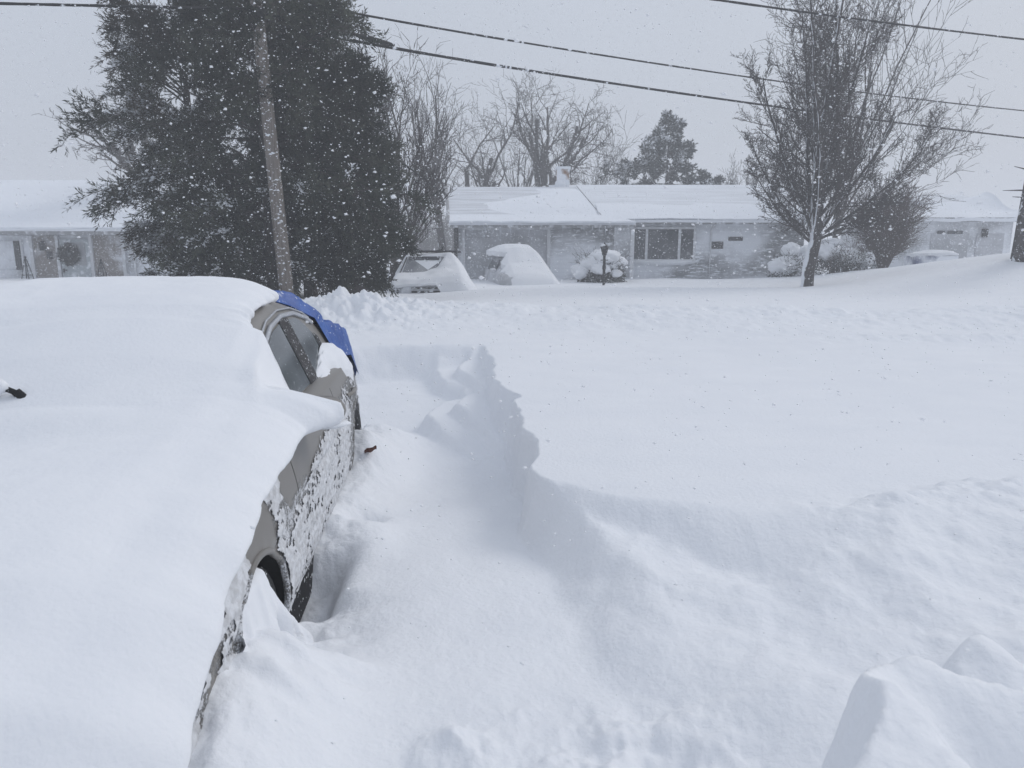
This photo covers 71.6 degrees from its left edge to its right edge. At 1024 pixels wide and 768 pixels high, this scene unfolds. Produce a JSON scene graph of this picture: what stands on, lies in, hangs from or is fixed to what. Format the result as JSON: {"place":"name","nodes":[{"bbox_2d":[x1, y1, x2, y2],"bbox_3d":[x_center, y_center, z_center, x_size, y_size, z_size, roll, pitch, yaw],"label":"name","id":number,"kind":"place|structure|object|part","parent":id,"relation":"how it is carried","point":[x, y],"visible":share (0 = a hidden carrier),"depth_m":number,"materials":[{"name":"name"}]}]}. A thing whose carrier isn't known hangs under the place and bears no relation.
{"place":"outdoors","nodes":[
{"label":"outdoors","id":0,"kind":"place"},
{"bbox_2d":[168,2,185,103],"bbox_3d":[-6.801,-6.912,14.354,0.066,2.311,0.432,0,11,0],"label":"trunk","id":1,"kind":"object","parent":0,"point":[175,46],"visible":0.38,"depth_m":14.28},
{"bbox_2d":[0,251,1023,767],"bbox_3d":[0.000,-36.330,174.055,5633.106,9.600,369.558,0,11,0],"label":"snow ground","id":2,"kind":"structure","parent":0,"point":[748,655],"depth_m":3.21,"materials":[{"name":"white snow"}]},
{"bbox_2d":[21,256,33,278],"bbox_3d":[-18.566,-4.354,27.167,0.370,1.069,0.369,0,11,0],"label":"garden obelisk","id":3,"kind":"object","parent":2,"relation":"on","point":[25,259],"visible":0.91,"depth_m":27.08,"materials":[{"name":"black metal"}]},
{"bbox_2d":[97,259,106,276],"bbox_3d":[-15.694,-4.296,27.178,0.370,0.978,0.369,0,11,0],"label":"garden obelisk","id":4,"kind":"object","parent":2,"relation":"on","point":[100,264],"visible":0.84,"depth_m":27.09,"materials":[{"name":"black metal"}]},
{"bbox_2d":[33,13,184,195],"bbox_3d":[-15.433,-9.914,30.719,6.347,10.535,7.009,0,11,0],"label":"bare tree","id":5,"kind":"object","parent":2,"relation":"on","point":[120,158],"visible":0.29,"depth_m":28.79,"materials":[{"name":"grey plant"}]},
{"bbox_2d":[0,180,262,277],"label":"house","id":6,"kind":"structure","parent":2,"relation":"on","point":[15,229],"depth_m":28.41,"materials":[{"name":"beige"}]},
{"bbox_2d":[0,241,15,268],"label":"window","id":7,"kind":"structure","parent":6,"relation":"in","point":[5,247],"depth_m":28.40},
{"bbox_2d":[55,242,81,266],"bbox_3d":[-17.666,-5.165,28.284,1.019,1.046,0.458,0,11,0],"label":"wreath","id":8,"kind":"object","parent":6,"relation":"attached to","point":[63,254],"visible":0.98,"depth_m":28.21,"materials":[{"name":"green plant"}]},
{"bbox_2d":[59,239,91,276],"bbox_3d":[-17.460,-4.829,28.434,1.149,1.892,0.130,0,11,0],"label":"front door","id":9,"kind":"structure","parent":6,"relation":"in","point":[79,270],"depth_m":28.43,"materials":[{"name":"white glass"}]},
{"bbox_2d":[80,0,265,286],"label":"evergreen tree","id":10,"kind":"object","parent":2,"relation":"on","point":[136,104],"visible":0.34,"depth_m":15.01,"materials":[{"name":"green plant"}]},
{"bbox_2d":[0,276,361,767],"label":"parked car","id":11,"kind":"object","parent":2,"relation":"on","point":[166,442],"visible":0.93,"depth_m":2.34,"materials":[{"name":"paint"}]},
{"bbox_3d":[-1.172,-0.089,3.542,0.152,0.337,0.860,-1,11,-5],"label":"side window","id":12,"kind":"part","parent":11,"relation":"part of","materials":[{"name":"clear glass"}]},
{"bbox_3d":[-1.249,-0.250,4.379,0.153,0.341,0.430,-1,11,-5],"label":"side window","id":13,"kind":"part","parent":11,"relation":"part of","materials":[{"name":"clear glass"}]},
{"bbox_2d":[274,290,358,375],"bbox_3d":[-2.014,-0.211,5.071,1.722,1.063,1.400,0,11,0],"label":"tarp","id":14,"kind":"object","parent":11,"relation":"on","point":[336,334],"visible":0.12,"depth_m":4.89,"materials":[{"name":"blue plastic"}]},
{"bbox_3d":[-0.969,0.455,3.631,0.087,0.652,1.178,-1,11,-5],"label":"door","id":15,"kind":"part","parent":11,"relation":"part of","materials":[{"name":"paint"}]},
{"bbox_3d":[-1.058,0.275,4.566,0.089,0.651,0.718,-1,11,-5],"label":"door","id":16,"kind":"part","parent":11,"relation":"part of","materials":[{"name":"paint"}]},
{"bbox_2d":[49,0,442,297],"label":"evergreen tree","id":17,"kind":"object","parent":2,"relation":"on","point":[231,226],"visible":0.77,"depth_m":13.16,"materials":[{"name":"green plant"}]},
{"bbox_2d":[238,0,293,293],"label":"utility pole","id":18,"kind":"object","parent":2,"relation":"on","point":[281,243],"visible":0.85,"depth_m":12.68,"materials":[{"name":"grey wood"}]},
{"bbox_2d":[0,2,254,9],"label":"overhead cable","id":19,"kind":"object","parent":18,"relation":"attached to","point":[107,5],"visible":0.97,"depth_m":10.66,"materials":[{"name":"black rubber"}]},
{"bbox_2d":[271,18,1023,138],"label":"overhead cable","id":20,"kind":"object","parent":18,"relation":"attached to","point":[509,67],"visible":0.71,"depth_m":17.16,"materials":[{"name":"black rubber"}]},
{"bbox_2d":[351,32,394,46],"bbox_3d":[-2.723,-6.774,13.963,0.110,0.110,1.002,10,15,42],"label":"cable splice","id":21,"kind":"object","parent":20,"relation":"attached to","point":[385,42],"visible":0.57,"depth_m":14.01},
{"bbox_2d":[295,1,1023,110],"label":"overhead cable","id":22,"kind":"object","parent":18,"relation":"attached to","point":[416,24],"visible":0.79,"depth_m":17.11,"materials":[{"name":"black rubber"}]},
{"bbox_2d":[221,0,375,297],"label":"evergreen tree","id":23,"kind":"object","parent":2,"relation":"on","point":[286,36],"visible":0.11,"depth_m":14.89,"materials":[{"name":"green plant"}]},
{"bbox_2d":[306,274,367,296],"bbox_3d":[-3.056,-1.647,12.754,1.240,0.683,1.170,0,11,0],"label":"shrub","id":24,"kind":"object","parent":2,"relation":"on","point":[328,289],"visible":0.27,"depth_m":12.65,"materials":[{"name":"grey plant"}]},
{"bbox_2d":[280,43,423,296],"bbox_3d":[-3.408,-4.067,14.845,3.182,5.516,3.166,0,11,0],"label":"evergreen tree","id":25,"kind":"object","parent":2,"relation":"on","point":[361,83],"visible":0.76,"depth_m":14.26,"materials":[{"name":"green plant"}]},
{"bbox_2d":[364,445,376,452],"bbox_3d":[-0.980,0.454,4.900,0.074,0.056,0.073,10,15,42],"label":"dead leaf","id":26,"kind":"object","parent":2,"relation":"on","point":[371,449],"visible":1,"depth_m":4.90,"materials":[{"name":"brown plant"}]},
{"bbox_2d":[344,27,455,287],"bbox_3d":[-3.521,-6.661,20.738,3.817,7.892,3.385,0,11,0],"label":"bare tree","id":27,"kind":"object","parent":2,"relation":"on","point":[396,263],"visible":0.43,"depth_m":20.74,"materials":[{"name":"grey plant"}]},
{"bbox_2d":[366,207,453,263],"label":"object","id":28,"kind":"object","parent":2,"relation":"on","point":[428,243],"visible":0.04,"depth_m":61.58,"materials":[{"name":"grey"}]},
{"bbox_2d":[382,24,479,249],"bbox_3d":[-4.679,-10.790,33.546,6.558,11.333,4.786,0,11,0],"label":"bare tree","id":29,"kind":"object","parent":2,"relation":"on","point":[440,236],"visible":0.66,"depth_m":33.89,"materials":[{"name":"grey plant"}]},
{"bbox_2d":[391,246,476,292],"bbox_3d":[-2.302,-3.264,21.586,2.400,1.836,4.590,-1,11,-5],"label":"parked car","id":30,"kind":"object","parent":2,"relation":"on","point":[437,277],"visible":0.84,"depth_m":19.89,"materials":[{"name":"paint"}]},
{"bbox_2d":[402,68,575,198],"bbox_3d":[-1.443,-11.580,38.110,9.612,11.230,5.221,0,11,0],"label":"bare tree","id":31,"kind":"object","parent":2,"relation":"on","point":[486,176],"visible":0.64,"depth_m":38.15,"materials":[{"name":"grey plant"}]},
{"bbox_2d":[453,88,580,186],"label":"bare tree","id":32,"kind":"object","parent":2,"relation":"on","point":[527,182],"visible":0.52,"depth_m":43.81,"materials":[{"name":"grey plant"}]},
{"bbox_2d":[484,244,559,285],"bbox_3d":[0.377,-4.021,25.288,2.646,1.916,4.620,-2,11,-11],"label":"parked car","id":33,"kind":"object","parent":2,"relation":"on","point":[528,276],"visible":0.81,"depth_m":24.19,"materials":[{"name":"white"}]},
{"bbox_3d":[-0.642,-4.278,25.307,0.200,0.380,1.700,-2,11,-11],"label":"side window","id":34,"kind":"part","parent":33,"relation":"part of","materials":[{"name":"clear glass"}]},
{"bbox_2d":[496,66,623,186],"bbox_3d":[2.463,-11.736,39.066,6.794,11.138,6.610,0,11,0],"label":"bare tree","id":35,"kind":"object","parent":2,"relation":"on","point":[542,180],"visible":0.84,"depth_m":38.21,"materials":[{"name":"grey plant"}]},
{"bbox_2d":[539,104,640,184],"bbox_3d":[3.858,-9.410,34.729,5.258,8.114,4.171,0,11,0],"label":"bare tree","id":36,"kind":"object","parent":2,"relation":"on","point":[569,162],"visible":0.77,"depth_m":33.85,"materials":[{"name":"grey plant"}]},
{"bbox_2d":[570,246,632,282],"bbox_3d":[3.133,-4.119,24.944,2.387,1.411,2.290,0,11,0],"label":"shrub","id":37,"kind":"object","parent":2,"relation":"on","point":[596,257],"visible":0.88,"depth_m":24.26,"materials":[{"name":"grey plant"}]},
{"bbox_2d":[600,242,608,284],"bbox_3d":[2.946,-3.643,22.720,0.290,1.752,0.251,0,11,0],"label":"lamp post","id":38,"kind":"object","parent":2,"relation":"on","point":[604,248],"visible":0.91,"depth_m":22.61,"materials":[{"name":"black metal"}]},
{"bbox_2d":[559,127,673,184],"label":"bare tree","id":39,"kind":"object","parent":2,"relation":"on","point":[614,166],"visible":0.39,"depth_m":40.17,"materials":[{"name":"grey plant"}]},
{"bbox_2d":[445,165,806,279],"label":"house","id":40,"kind":"structure","parent":2,"relation":"on","point":[690,234],"depth_m":28.01,"materials":[{"name":"grey"}]},
{"bbox_2d":[393,156,446,195],"bbox_3d":[-2.777,-6.248,20.831,0.292,0.812,9.378,1,11,7],"label":"service drop","id":41,"kind":"object","parent":40,"relation":"attached to","point":[411,169],"visible":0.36,"depth_m":19.98,"materials":[{"name":"black rubber"}]},
{"bbox_2d":[465,230,546,278],"bbox_3d":[-0.229,-4.784,27.399,3.151,2.291,0.060,0,11,0],"label":"garage door","id":42,"kind":"structure","parent":40,"relation":"in","point":[479,264],"depth_m":27.25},
{"bbox_2d":[634,227,696,265],"bbox_3d":[5.946,-5.427,28.027,2.798,1.500,0.204,0,11,0],"label":"window","id":43,"kind":"structure","parent":40,"relation":"in","point":[688,235],"depth_m":28.04,"materials":[{"name":"grey glass"}]},
{"bbox_2d":[594,109,720,184],"bbox_3d":[8.094,-10.521,39.342,7.410,9.093,8.088,-8,13,-35],"label":"evergreen tree","id":44,"kind":"object","parent":2,"relation":"on","point":[673,141],"visible":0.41,"depth_m":38.70,"materials":[{"name":"green plant"}]},
{"bbox_2d":[682,168,725,184],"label":"evergreen tree","id":45,"kind":"object","parent":2,"relation":"on","point":[718,179],"visible":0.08,"depth_m":40.30,"materials":[{"name":"green plant"}]},
{"bbox_2d":[720,149,761,184],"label":"bare tree","id":46,"kind":"object","parent":2,"relation":"on","point":[734,180],"visible":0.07,"depth_m":40.19,"materials":[{"name":"grey plant"}]},
{"bbox_2d":[766,242,807,277],"bbox_3d":[9.872,-4.330,25.093,1.676,1.357,2.041,3,11,16],"label":"shrub","id":47,"kind":"object","parent":2,"relation":"on","point":[776,266],"visible":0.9,"depth_m":24.85,"materials":[{"name":"grey plant"}]},
{"bbox_2d":[797,237,879,274],"bbox_3d":[11.547,-4.503,25.141,2.821,1.587,2.828,-5,12,-25],"label":"shrub","id":48,"kind":"object","parent":2,"relation":"on","point":[828,248],"visible":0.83,"depth_m":24.53,"materials":[{"name":"grey plant"}]},
{"bbox_2d":[731,0,994,286],"bbox_3d":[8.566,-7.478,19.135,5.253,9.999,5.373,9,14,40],"label":"pear tree","id":49,"kind":"object","parent":2,"relation":"on","point":[824,168],"visible":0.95,"depth_m":19.40,"materials":[{"name":"grey plant"}]},
{"bbox_2d":[839,173,939,267],"bbox_3d":[13.108,-5.866,25.203,3.530,3.853,3.235,-4,12,-22],"label":"shrub","id":50,"kind":"object","parent":2,"relation":"on","point":[900,241],"visible":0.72,"depth_m":24.77,"materials":[{"name":"grey plant"}]},
{"bbox_2d":[839,192,1017,271],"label":"house","id":51,"kind":"structure","parent":2,"relation":"on","point":[993,242],"depth_m":30.38,"materials":[{"name":"white"}]},
{"bbox_2d":[929,231,968,258],"bbox_3d":[18.709,-5.467,30.489,1.609,2.175,0.047,0,11,0],"label":"garage door","id":52,"kind":"structure","parent":51,"relation":"in","point":[945,240],"depth_m":30.36,"materials":[{"name":"white"}]},
{"bbox_2d":[974,233,1004,256],"bbox_3d":[20.438,-5.417,30.504,1.164,2.070,0.037,0,11,0],"label":"garage door","id":53,"kind":"structure","parent":51,"relation":"in","point":[993,238],"depth_m":30.37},
{"bbox_2d":[903,250,958,265],"bbox_3d":[16.856,-5.012,28.588,1.996,0.793,1.241,0,11,0],"label":"snow covered object","id":54,"kind":"object","parent":2,"relation":"on","point":[912,258],"visible":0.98,"depth_m":28.17,"materials":[{"name":"white snow"}]},
{"bbox_2d":[894,195,968,207],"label":"house","id":55,"kind":"structure","parent":2,"relation":"on","point":[947,197],"depth_m":47.38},
{"bbox_2d":[1003,166,1023,261],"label":"tree","id":56,"kind":"object","parent":2,"relation":"on","point":[1018,240],"visible":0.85,"depth_m":17.56,"materials":[{"name":"brown plant"}]},
{"bbox_2d":[0,0,1023,743],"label":"falling snow","id":57,"kind":"structure","parent":0,"point":[554,182],"depth_m":8.58,"materials":[{"name":"white snow"}]},
{"bbox_2d":[0,0,1023,250],"label":"sky","id":58,"kind":"structure","parent":0,"point":[718,42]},
{"bbox_2d":[712,0,1023,39],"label":"overhead cable","id":59,"kind":"object","parent":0,"point":[809,12],"visible":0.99,"depth_m":14.96,"materials":[{"name":"black rubber"}]}
]}

